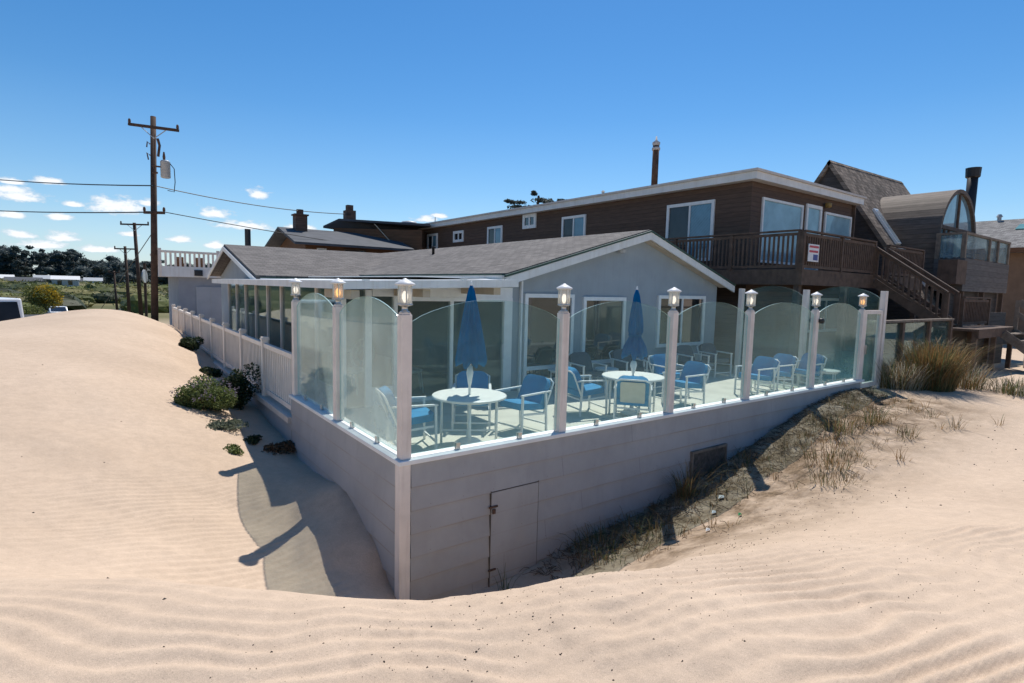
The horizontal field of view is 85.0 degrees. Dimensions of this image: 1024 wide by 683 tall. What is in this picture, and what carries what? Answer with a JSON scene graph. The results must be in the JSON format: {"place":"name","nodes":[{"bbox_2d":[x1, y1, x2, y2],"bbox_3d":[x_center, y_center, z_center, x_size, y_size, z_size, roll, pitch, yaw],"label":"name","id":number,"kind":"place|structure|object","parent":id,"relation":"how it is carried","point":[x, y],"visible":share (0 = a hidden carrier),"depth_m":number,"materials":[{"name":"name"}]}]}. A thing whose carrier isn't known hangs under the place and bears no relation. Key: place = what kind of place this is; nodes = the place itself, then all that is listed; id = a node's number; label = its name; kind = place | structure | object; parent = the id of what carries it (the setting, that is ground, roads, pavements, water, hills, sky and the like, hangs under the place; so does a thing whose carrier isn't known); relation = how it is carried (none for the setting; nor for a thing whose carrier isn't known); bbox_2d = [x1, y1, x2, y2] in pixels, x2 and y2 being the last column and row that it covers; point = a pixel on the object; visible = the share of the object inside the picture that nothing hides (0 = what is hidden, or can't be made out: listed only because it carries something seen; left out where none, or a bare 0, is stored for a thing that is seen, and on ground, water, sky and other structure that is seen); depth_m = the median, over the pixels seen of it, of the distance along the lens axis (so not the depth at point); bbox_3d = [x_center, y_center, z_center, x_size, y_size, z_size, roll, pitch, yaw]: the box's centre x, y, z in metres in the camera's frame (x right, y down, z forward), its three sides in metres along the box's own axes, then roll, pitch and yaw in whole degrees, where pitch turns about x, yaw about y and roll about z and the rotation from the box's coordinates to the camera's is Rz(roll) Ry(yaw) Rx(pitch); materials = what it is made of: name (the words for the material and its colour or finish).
{"place":"outdoors","nodes":[
{"label":"outdoors","id":0,"kind":"place"},
{"bbox_2d":[24,309,120,316],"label":"road","id":1,"kind":"structure","parent":0,"point":[26,315],"depth_m":42.80,"materials":[{"name":"asphalt"}]},
{"bbox_2d":[0,297,23,320],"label":"parked van","id":2,"kind":"object","parent":1,"relation":"on","point":[11,308],"visible":0.21,"depth_m":22.37,"materials":[{"name":"white paint"}]},
{"bbox_2d":[412,367,423,392],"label":"wicker chair","id":3,"kind":"object","parent":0,"point":[416,370],"visible":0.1,"depth_m":11.71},
{"bbox_2d":[0,303,1023,682],"bbox_3d":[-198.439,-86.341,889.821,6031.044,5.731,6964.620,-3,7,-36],"label":"sand ground","id":4,"kind":"structure","parent":0,"point":[132,493],"depth_m":4.86,"materials":[{"name":"beige sand"}]},
{"bbox_2d":[4,277,42,281],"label":"house","id":5,"kind":"structure","parent":4,"relation":"on","point":[30,279],"depth_m":205.68,"materials":[{"name":"white paint"}]},
{"bbox_2d":[22,304,47,314],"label":"bush","id":6,"kind":"object","parent":4,"relation":"on","point":[30,309],"visible":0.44,"depth_m":43.28,"materials":[{"name":"green plant"}]},
{"bbox_2d":[20,283,64,312],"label":"golden bush","id":7,"kind":"object","parent":4,"relation":"on","point":[45,296],"visible":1,"depth_m":49.23,"materials":[{"name":"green plant"}]},
{"bbox_2d":[50,275,79,286],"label":"house","id":8,"kind":"structure","parent":4,"relation":"on","point":[71,281],"depth_m":212.71,"materials":[{"name":"grey metal"}]},
{"bbox_2d":[0,278,168,312],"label":"scrub","id":9,"kind":"object","parent":4,"relation":"on","point":[82,295],"visible":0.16,"depth_m":136.16,"materials":[{"name":"green plant"}]},
{"bbox_2d":[114,246,133,311],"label":"utility pole","id":10,"kind":"object","parent":4,"relation":"on","point":[125,249],"visible":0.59,"depth_m":51.73,"materials":[{"name":"brown wood"}]},
{"bbox_2d":[120,221,148,315],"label":"utility pole","id":11,"kind":"object","parent":4,"relation":"on","point":[139,294],"visible":0.96,"depth_m":45.54,"materials":[{"name":"brown wood"}]},
{"bbox_2d":[142,263,147,316],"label":"road mirror post","id":12,"kind":"object","parent":4,"relation":"on","point":[144,276],"visible":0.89,"depth_m":43.53,"materials":[{"name":"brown metal"}]},
{"bbox_2d":[128,116,178,320],"bbox_3d":[-16.536,-5.242,26.001,2.263,10.263,0.740,0,6,-14],"label":"utility pole","id":13,"kind":"object","parent":4,"relation":"on","point":[165,170],"visible":1,"depth_m":25.80,"materials":[{"name":"brown wood"}]},
{"bbox_2d":[0,210,151,212],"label":"power line","id":14,"kind":"object","parent":13,"relation":"attached to","point":[74,212],"visible":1,"depth_m":29.51,"materials":[{"name":"metal"}]},
{"bbox_2d":[0,179,153,185],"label":"power line","id":15,"kind":"object","parent":13,"relation":"attached to","point":[78,184],"visible":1,"depth_m":29.19,"materials":[{"name":"metal"}]},
{"bbox_2d":[165,212,329,240],"bbox_3d":[-11.116,-5.715,29.968,12.867,1.138,0.036,-3,7,-39],"label":"power line","id":16,"kind":"object","parent":13,"relation":"attached to","point":[244,226],"visible":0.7,"depth_m":28.02,"materials":[{"name":"metal"}]},
{"bbox_2d":[150,248,221,324],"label":"house","id":17,"kind":"structure","parent":4,"relation":"on","point":[195,289],"depth_m":27.26,"materials":[{"name":"white paint"}]},
{"bbox_2d":[196,287,221,324],"bbox_3d":[-14.931,-1.564,27.714,1.270,2.280,0.058,-3,7,-36],"label":"garage door","id":18,"kind":"structure","parent":17,"relation":"in","point":[205,300],"depth_m":27.63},
{"bbox_2d":[178,336,203,350],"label":"bush","id":19,"kind":"object","parent":4,"relation":"on","point":[190,343],"visible":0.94,"depth_m":15.43,"materials":[{"name":"green plant"}]},
{"bbox_2d":[169,374,239,410],"bbox_3d":[-5.350,0.950,9.839,1.055,0.704,1.023,1,5,0],"label":"flowering bush","id":20,"kind":"object","parent":4,"relation":"on","point":[200,394],"visible":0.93,"depth_m":9.67,"materials":[{"name":"green plant"}]},
{"bbox_2d":[199,366,222,376],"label":"bush","id":21,"kind":"object","parent":4,"relation":"on","point":[210,371],"visible":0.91,"depth_m":13.01,"materials":[{"name":"green plant"}]},
{"bbox_2d":[205,418,248,430],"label":"ground plant","id":22,"kind":"object","parent":4,"relation":"on","point":[228,424],"visible":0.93,"depth_m":9.08,"materials":[{"name":"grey plant"}]},
{"bbox_2d":[223,443,243,454],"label":"ground plant","id":23,"kind":"object","parent":4,"relation":"on","point":[233,449],"visible":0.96,"depth_m":8.25,"materials":[{"name":"green plant"}]},
{"bbox_2d":[217,362,261,409],"bbox_3d":[-5.251,0.897,10.836,0.913,0.985,0.895,-3,7,-36],"label":"bush","id":24,"kind":"object","parent":4,"relation":"on","point":[236,379],"visible":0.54,"depth_m":10.68,"materials":[{"name":"green plant"}]},
{"bbox_2d":[242,434,262,444],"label":"ground plant","id":25,"kind":"object","parent":4,"relation":"on","point":[253,439],"visible":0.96,"depth_m":8.91,"materials":[{"name":"green plant"}]},
{"bbox_2d":[261,440,296,454],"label":"bush","id":26,"kind":"object","parent":4,"relation":"on","point":[287,445],"visible":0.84,"depth_m":8.81,"materials":[{"name":"plant"}]},
{"bbox_2d":[264,209,413,252],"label":"wooden house","id":27,"kind":"structure","parent":4,"relation":"on","point":[348,241],"depth_m":31.82,"materials":[{"name":"grey"}]},
{"bbox_2d":[323,205,430,249],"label":"wooden house","id":28,"kind":"structure","parent":4,"relation":"on","point":[409,234],"depth_m":34.37,"materials":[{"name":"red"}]},
{"bbox_2d":[157,186,350,214],"bbox_3d":[-13.181,-7.408,30.186,0.040,0.317,10.977,5,7,35],"label":"power line","id":29,"kind":"object","parent":28,"relation":"attached to","point":[246,203],"visible":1,"depth_m":29.09,"materials":[{"name":"metal"}]},
{"bbox_2d":[205,351,863,599],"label":"raised deck","id":30,"kind":"structure","parent":4,"relation":"on","point":[446,522],"depth_m":7.17,"materials":[{"name":"paint"}]},
{"bbox_2d":[172,304,291,409],"bbox_3d":[-9.000,-0.188,16.466,0.150,1.134,18.463,-3,7,-36],"label":"picket railing","id":31,"kind":"object","parent":30,"relation":"on","point":[227,346],"visible":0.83,"depth_m":12.18,"materials":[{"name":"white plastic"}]},
{"bbox_2d":[306,346,350,381],"bbox_3d":[-4.211,0.533,12.939,1.040,0.740,1.040,-3,7,-36],"label":"porch table","id":32,"kind":"object","parent":30,"relation":"on","point":[329,351],"visible":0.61,"depth_m":12.88,"materials":[{"name":"white plastic"}]},
{"bbox_2d":[375,386,437,449],"bbox_3d":[-1.482,1.044,7.766,0.754,0.856,0.625,-1,6,-25],"label":"patio chair","id":33,"kind":"object","parent":30,"relation":"on","point":[423,413],"visible":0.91,"depth_m":7.63,"materials":[{"name":"blue fabric"}]},
{"bbox_2d":[432,388,506,443],"bbox_3d":[-0.614,1.112,7.984,1.060,0.720,1.060,-3,7,-36],"label":"patio table","id":34,"kind":"object","parent":30,"relation":"on","point":[477,396],"visible":0.91,"depth_m":7.91,"materials":[{"name":"metal"}]},
{"bbox_2d":[455,281,486,444],"bbox_3d":[-0.602,0.309,7.924,0.475,2.329,0.468,-3,7,-36],"label":"patio umbrella","id":35,"kind":"object","parent":30,"relation":"on","point":[471,348],"visible":0.95,"depth_m":7.76,"materials":[{"name":"blue fabric"}]},
{"bbox_2d":[451,371,491,428],"bbox_3d":[-0.651,0.939,9.078,0.625,0.856,0.754,1,5,-3],"label":"patio chair","id":36,"kind":"object","parent":30,"relation":"on","point":[480,379],"visible":0.48,"depth_m":9.22,"materials":[{"name":"blue fabric"}]},
{"bbox_2d":[207,230,735,409],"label":"beach house","id":37,"kind":"structure","parent":30,"relation":"on","point":[507,279],"depth_m":14.16,"materials":[{"name":"grey paint"}]},
{"bbox_2d":[346,338,374,394],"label":"wicker chair","id":38,"kind":"object","parent":37,"relation":"on","point":[355,369],"visible":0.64,"depth_m":11.72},
{"bbox_2d":[391,297,512,401],"bbox_3d":[-1.132,0.124,11.296,2.730,2.030,0.160,-3,7,-36],"label":"sliding door","id":39,"kind":"structure","parent":37,"relation":"in","point":[506,303],"depth_m":11.25,"materials":[{"name":"white paint"}]},
{"bbox_2d":[522,294,574,381],"bbox_3d":[0.833,-0.073,12.699,1.450,2.010,0.080,-3,7,-36],"label":"window","id":40,"kind":"structure","parent":37,"relation":"in","point":[539,326],"depth_m":12.56,"materials":[{"name":"glass"}]},
{"bbox_2d":[580,297,626,363],"bbox_3d":[2.251,-0.276,13.722,1.460,1.630,0.080,-3,7,-36],"label":"window","id":41,"kind":"structure","parent":37,"relation":"in","point":[603,325],"depth_m":13.70,"materials":[{"name":"glass"}]},
{"bbox_2d":[655,295,705,347],"bbox_3d":[4.689,-0.571,15.489,2.060,1.400,0.080,-3,7,-36],"label":"window","id":42,"kind":"structure","parent":37,"relation":"in","point":[691,321],"depth_m":15.59,"materials":[{"name":"glass"}]},
{"bbox_2d":[494,374,553,434],"bbox_3d":[0.210,0.979,8.877,0.754,0.856,0.625,-4,8,-44],"label":"patio chair","id":43,"kind":"object","parent":30,"relation":"on","point":[534,390],"visible":0.91,"depth_m":8.82,"materials":[{"name":"blue fabric"}]},
{"bbox_2d":[291,293,865,459],"bbox_3d":[2.053,0.021,10.421,10.774,1.653,4.134,-3,7,-36],"label":"glass windbreak","id":44,"kind":"object","parent":30,"relation":"on","point":[404,366],"visible":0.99,"depth_m":7.30,"materials":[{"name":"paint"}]},
{"bbox_2d":[289,278,301,299],"bbox_3d":[-3.410,-0.826,8.801,0.210,0.345,0.205,-3,7,-36],"label":"post lantern","id":45,"kind":"object","parent":44,"relation":"on","point":[296,285],"visible":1,"depth_m":8.76,"materials":[{"name":"metal"}]},
{"bbox_2d":[330,278,345,304],"bbox_3d":[-2.254,-0.648,7.234,0.210,0.345,0.205,-3,7,-36],"label":"post lantern","id":46,"kind":"object","parent":44,"relation":"on","point":[337,286],"visible":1,"depth_m":7.20,"materials":[{"name":"glass"}]},
{"bbox_2d":[395,278,414,312],"bbox_3d":[-1.083,-0.467,5.648,0.210,0.345,0.205,-3,7,-36],"label":"post lantern","id":47,"kind":"object","parent":44,"relation":"on","point":[405,293],"visible":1,"depth_m":5.61,"materials":[{"name":"metal"}]},
{"bbox_2d":[556,283,572,311],"bbox_3d":[0.646,-0.546,6.915,0.210,0.345,0.205,-3,7,-36],"label":"post lantern","id":48,"kind":"object","parent":44,"relation":"on","point":[564,296],"visible":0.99,"depth_m":6.87,"materials":[{"name":"metal"}]},
{"bbox_2d":[667,287,681,310],"bbox_3d":[2.373,-0.624,8.181,0.210,0.345,0.205,-3,7,-36],"label":"post lantern","id":49,"kind":"object","parent":44,"relation":"on","point":[674,295],"visible":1,"depth_m":8.14,"materials":[{"name":"metal"}]},
{"bbox_2d":[745,290,757,309],"bbox_3d":[4.019,-0.699,9.388,0.210,0.345,0.205,-3,7,-36],"label":"post lantern","id":50,"kind":"object","parent":44,"relation":"on","point":[751,296],"visible":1,"depth_m":9.36,"materials":[{"name":"metal"}]},
{"bbox_2d":[811,292,821,309],"bbox_3d":[5.848,-0.782,10.729,0.210,0.345,0.205,-3,7,-36],"label":"post lantern","id":51,"kind":"object","parent":44,"relation":"on","point":[816,298],"visible":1,"depth_m":10.70,"materials":[{"name":"metal"}]},
{"bbox_2d":[858,293,868,309],"bbox_3d":[7.509,-0.858,11.946,0.210,0.345,0.205,-3,7,-36],"label":"post lantern","id":52,"kind":"object","parent":44,"relation":"on","point":[863,298],"visible":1,"depth_m":11.91,"materials":[{"name":"metal"}]},
{"bbox_2d":[567,366,608,416],"bbox_3d":[1.274,0.878,10.208,0.754,0.856,0.625,-1,6,-24],"label":"patio chair","id":53,"kind":"object","parent":30,"relation":"on","point":[577,386],"visible":0.76,"depth_m":10.02,"materials":[{"name":"blue fabric"}]},
{"bbox_2d":[568,352,607,393],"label":"patio chair","id":54,"kind":"object","parent":30,"relation":"on","point":[581,363],"visible":0.71,"depth_m":12.36,"materials":[{"name":"fabric"}]},
{"bbox_2d":[595,367,618,390],"bbox_3d":[2.152,0.845,12.742,0.540,0.480,0.540,-3,7,-36],"label":"side table","id":55,"kind":"object","parent":30,"relation":"on","point":[609,369],"visible":0.69,"depth_m":12.63,"materials":[{"name":"metal"}]},
{"bbox_2d":[609,349,647,385],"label":"patio chair","id":56,"kind":"object","parent":30,"relation":"on","point":[619,362],"visible":0.57,"depth_m":13.19,"materials":[{"name":"fabric"}]},
{"bbox_2d":[613,375,651,418],"bbox_3d":[2.046,0.969,9.459,0.625,0.856,0.754,3,6,14],"label":"patio chair","id":57,"kind":"object","parent":30,"relation":"on","point":[633,390],"visible":0.99,"depth_m":9.20,"materials":[{"name":"blue fabric"}]},
{"bbox_2d":[602,371,663,414],"bbox_3d":[2.188,0.973,10.161,1.120,0.720,1.120,-3,7,-36],"label":"patio table","id":58,"kind":"object","parent":30,"relation":"on","point":[616,375],"visible":0.55,"depth_m":10.14,"materials":[{"name":"metal"}]},
{"bbox_2d":[621,286,647,415],"bbox_3d":[2.204,0.169,10.104,0.474,2.329,0.470,-3,7,-36],"label":"patio umbrella","id":59,"kind":"object","parent":30,"relation":"on","point":[634,346],"visible":0.91,"depth_m":9.96,"materials":[{"name":"blue fabric"}]},
{"bbox_2d":[635,355,661,384],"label":"patio chair","id":60,"kind":"object","parent":30,"relation":"on","point":[641,363],"visible":0.1,"depth_m":13.66,"materials":[{"name":"metal"}]},
{"bbox_2d":[647,354,689,394],"bbox_3d":[3.442,0.727,12.341,0.625,0.856,0.754,-2,6,-31],"label":"patio chair","id":61,"kind":"object","parent":30,"relation":"on","point":[657,361],"visible":0.32,"depth_m":12.38,"materials":[{"name":"blue fabric"}]},
{"bbox_2d":[661,361,710,406],"bbox_3d":[3.503,0.838,11.198,0.754,0.856,0.625,-2,6,-33],"label":"patio chair","id":62,"kind":"object","parent":30,"relation":"on","point":[693,374],"visible":0.88,"depth_m":11.12,"materials":[{"name":"blue fabric"}]},
{"bbox_2d":[676,345,709,379],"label":"patio chair","id":63,"kind":"object","parent":30,"relation":"on","point":[685,354],"visible":0.56,"depth_m":14.63,"materials":[{"name":"fabric"}]},
{"bbox_2d":[697,343,732,377],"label":"patio chair","id":64,"kind":"object","parent":30,"relation":"on","point":[708,349],"visible":0.89,"depth_m":15.27,"materials":[{"name":"fabric"}]},
{"bbox_2d":[734,356,779,394],"bbox_3d":[5.459,0.770,12.417,0.754,0.856,0.625,-2,6,-29],"label":"patio chair","id":65,"kind":"object","parent":30,"relation":"on","point":[764,368],"visible":0.88,"depth_m":12.37,"materials":[{"name":"blue fabric"}]},
{"bbox_2d":[754,353,798,390],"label":"patio chair","id":66,"kind":"object","parent":30,"relation":"on","point":[786,368],"visible":0.52,"depth_m":12.96,"materials":[{"name":"blue fabric"}]},
{"bbox_2d":[783,353,826,387],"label":"patio chair","id":67,"kind":"object","parent":30,"relation":"on","point":[802,366],"visible":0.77,"depth_m":13.28,"materials":[{"name":"blue fabric"}]},
{"bbox_2d":[734,287,888,387],"bbox_3d":[7.328,-0.154,14.065,0.120,2.470,3.600,-3,7,-36],"label":"glass screen","id":68,"kind":"object","parent":30,"relation":"on","point":[883,298],"visible":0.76,"depth_m":14.01,"materials":[{"name":"paint"}]},
{"bbox_2d":[818,369,840,383],"bbox_3d":[7.537,0.919,13.355,0.540,0.480,0.540,-3,7,-36],"label":"side table","id":69,"kind":"object","parent":30,"relation":"on","point":[829,371],"visible":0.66,"depth_m":13.20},
{"bbox_2d":[860,310,882,387],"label":"glass gate","id":70,"kind":"structure","parent":30,"relation":"on","point":[879,313],"depth_m":12.53,"materials":[{"name":"paint"}]},
{"bbox_2d":[504,190,564,208],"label":"cypress tree","id":71,"kind":"object","parent":4,"relation":"on","point":[537,199],"visible":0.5,"depth_m":59.72,"materials":[{"name":"green plant"}]},
{"bbox_2d":[562,516,654,563],"bbox_3d":[1.215,2.518,6.948,1.289,0.244,1.266,5,6,31],"label":"grass tuft","id":72,"kind":"object","parent":4,"relation":"on","point":[595,537],"visible":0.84,"depth_m":7.06,"materials":[{"name":"plant"}]},
{"bbox_2d":[631,510,678,540],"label":"grass tuft","id":73,"kind":"object","parent":4,"relation":"on","point":[650,526],"visible":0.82,"depth_m":7.27,"materials":[{"name":"plant"}]},
{"bbox_2d":[418,136,924,373],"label":"brown house","id":74,"kind":"structure","parent":4,"relation":"on","point":[754,229],"depth_m":19.43,"materials":[{"name":"brown wood"}]},
{"bbox_2d":[427,233,437,248],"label":"window","id":75,"kind":"structure","parent":74,"relation":"in","point":[432,239],"depth_m":35.31,"materials":[{"name":"white paint"}]},
{"bbox_2d":[453,230,463,242],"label":"window","id":76,"kind":"structure","parent":74,"relation":"in","point":[458,236],"depth_m":32.72,"materials":[{"name":"white paint"}]},
{"bbox_2d":[487,225,502,243],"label":"window","id":77,"kind":"structure","parent":74,"relation":"in","point":[495,233],"depth_m":29.73,"materials":[{"name":"white paint"}]},
{"bbox_2d":[522,213,536,228],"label":"window","id":78,"kind":"structure","parent":74,"relation":"in","point":[529,221],"depth_m":27.29,"materials":[{"name":"white paint"}]},
{"bbox_2d":[561,214,586,236],"bbox_3d":[2.738,-5.007,24.832,0.080,1.150,1.550,-3,7,-36],"label":"window","id":79,"kind":"structure","parent":74,"relation":"in","point":[575,225],"depth_m":24.78,"materials":[{"name":"glass"}]},
{"bbox_2d":[665,199,715,260],"bbox_3d":[6.335,-3.917,19.992,0.080,2.080,2.000,-3,7,-36],"label":"window","id":80,"kind":"structure","parent":74,"relation":"in","point":[690,219],"depth_m":19.86,"materials":[{"name":"glass"}]},
{"bbox_2d":[748,291,801,355],"bbox_3d":[9.199,-0.647,19.538,3.400,2.200,0.068,-3,7,-36],"label":"garage door","id":81,"kind":"structure","parent":74,"relation":"in","point":[772,322],"depth_m":19.38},
{"bbox_2d":[758,197,803,264],"bbox_3d":[9.306,-3.750,19.284,2.660,2.130,0.080,-3,7,-36],"label":"window","id":82,"kind":"structure","parent":74,"relation":"in","point":[776,215],"depth_m":19.17,"materials":[{"name":"glass"}]},
{"bbox_2d":[807,244,819,261],"bbox_3d":[8.481,-2.487,15.698,0.600,0.480,0.020,-3,7,-36],"label":"notice sign","id":83,"kind":"object","parent":74,"relation":"attached to","point":[813,252],"visible":1,"depth_m":15.68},
{"bbox_2d":[804,203,822,269],"bbox_3d":[11.037,-3.744,20.562,1.140,2.500,0.080,-3,7,-36],"label":"door","id":84,"kind":"structure","parent":74,"relation":"in","point":[813,213],"depth_m":20.49,"materials":[{"name":"white paint"}]},
{"bbox_2d":[807,298,838,332],"bbox_3d":[12.178,-1.033,21.713,2.800,1.300,0.080,-3,7,-36],"label":"window","id":85,"kind":"structure","parent":74,"relation":"in","point":[829,314],"depth_m":21.81,"materials":[{"name":"glass"}]},
{"bbox_2d":[823,212,851,239],"bbox_3d":[12.610,-3.876,21.708,2.200,2.080,0.080,-3,7,-36],"label":"window","id":86,"kind":"structure","parent":74,"relation":"in","point":[834,223],"depth_m":21.62,"materials":[{"name":"glass"}]},
{"bbox_2d":[653,457,741,500],"bbox_3d":[2.523,2.034,8.141,1.517,0.593,1.768,6,7,37],"label":"grass tuft","id":87,"kind":"object","parent":4,"relation":"on","point":[686,485],"visible":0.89,"depth_m":8.21,"materials":[{"name":"plant"}]},
{"bbox_2d":[519,386,1004,581],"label":"dry grass","id":88,"kind":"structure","parent":4,"relation":"on","point":[747,463],"depth_m":8.49,"materials":[{"name":"brown plant"}]},
{"bbox_2d":[792,440,878,470],"bbox_3d":[4.755,1.698,8.244,1.295,0.248,1.262,-3,7,-36],"label":"grass tuft","id":89,"kind":"object","parent":4,"relation":"on","point":[830,460],"visible":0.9,"depth_m":8.30,"materials":[{"name":"plant"}]},
{"bbox_2d":[802,463,873,488],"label":"grass tuft","id":90,"kind":"object","parent":4,"relation":"on","point":[823,477],"visible":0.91,"depth_m":7.61,"materials":[{"name":"plant"}]},
{"bbox_2d":[807,408,874,435],"bbox_3d":[5.711,1.368,9.468,1.466,0.337,1.456,-3,7,-36],"label":"grass tuft","id":91,"kind":"object","parent":4,"relation":"on","point":[840,424],"visible":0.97,"depth_m":9.45,"materials":[{"name":"plant"}]},
{"bbox_2d":[838,357,885,378],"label":"bush","id":92,"kind":"object","parent":4,"relation":"on","point":[849,362],"visible":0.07,"depth_m":14.21,"materials":[{"name":"green plant"}]},
{"bbox_2d":[847,404,906,425],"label":"grass tuft","id":93,"kind":"object","parent":4,"relation":"on","point":[865,416],"visible":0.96,"depth_m":9.73,"materials":[{"name":"plant"}]},
{"bbox_2d":[862,318,954,388],"bbox_3d":[10.514,0.336,14.675,5.500,1.835,0.160,-3,7,-36],"label":"fence","id":94,"kind":"object","parent":4,"relation":"on","point":[871,334],"visible":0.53,"depth_m":14.04,"materials":[{"name":"grey wood"}]},
{"bbox_2d":[864,354,959,390],"bbox_3d":[8.945,0.678,12.726,2.841,0.822,2.869,-3,7,-36],"label":"grass clump","id":95,"kind":"object","parent":4,"relation":"on","point":[897,373],"visible":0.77,"depth_m":12.43,"materials":[{"name":"plant"}]},
{"bbox_2d":[898,422,937,439],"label":"grass tuft","id":96,"kind":"object","parent":4,"relation":"on","point":[906,434],"visible":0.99,"depth_m":9.08,"materials":[{"name":"plant"}]},
{"bbox_2d":[873,247,1023,374],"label":"outdoor stairs","id":97,"kind":"structure","parent":4,"relation":"on","point":[994,330],"depth_m":17.77,"materials":[{"name":"brown wood"}]},
{"bbox_2d":[884,336,1017,391],"bbox_3d":[9.550,0.470,12.686,2.930,1.273,2.922,-3,7,-36],"label":"grass clump","id":98,"kind":"object","parent":4,"relation":"on","point":[940,357],"visible":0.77,"depth_m":12.37,"materials":[{"name":"plant"}]},
{"bbox_2d":[956,359,1011,390],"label":"grass clump","id":99,"kind":"object","parent":4,"relation":"on","point":[967,382],"visible":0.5,"depth_m":12.83,"materials":[{"name":"plant"}]},
{"bbox_2d":[977,371,1023,396],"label":"grass clump","id":100,"kind":"object","parent":4,"relation":"on","point":[1008,389],"visible":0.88,"depth_m":12.41,"materials":[{"name":"plant"}]},
{"bbox_2d":[0,0,1023,274],"label":"sky","id":101,"kind":"structure","parent":0,"point":[419,111],"materials":[{"name":"blue"}]},
{"bbox_2d":[814,160,1010,354],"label":"steep roof house","id":102,"kind":"structure","parent":0,"point":[939,227],"depth_m":23.28,"materials":[{"name":"brown wood"}]},
{"bbox_2d":[974,214,1023,343],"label":"grey roof house","id":103,"kind":"structure","parent":0,"point":[1011,231],"depth_m":35.45,"materials":[{"name":"red"}]},
{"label":"hill","id":104,"kind":"structure","parent":0,"visible":0},
{"bbox_2d":[0,245,211,284],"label":"woodland","id":105,"kind":"object","parent":104,"relation":"on","point":[68,262],"visible":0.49,"depth_m":365.47,"materials":[{"name":"green plant"}]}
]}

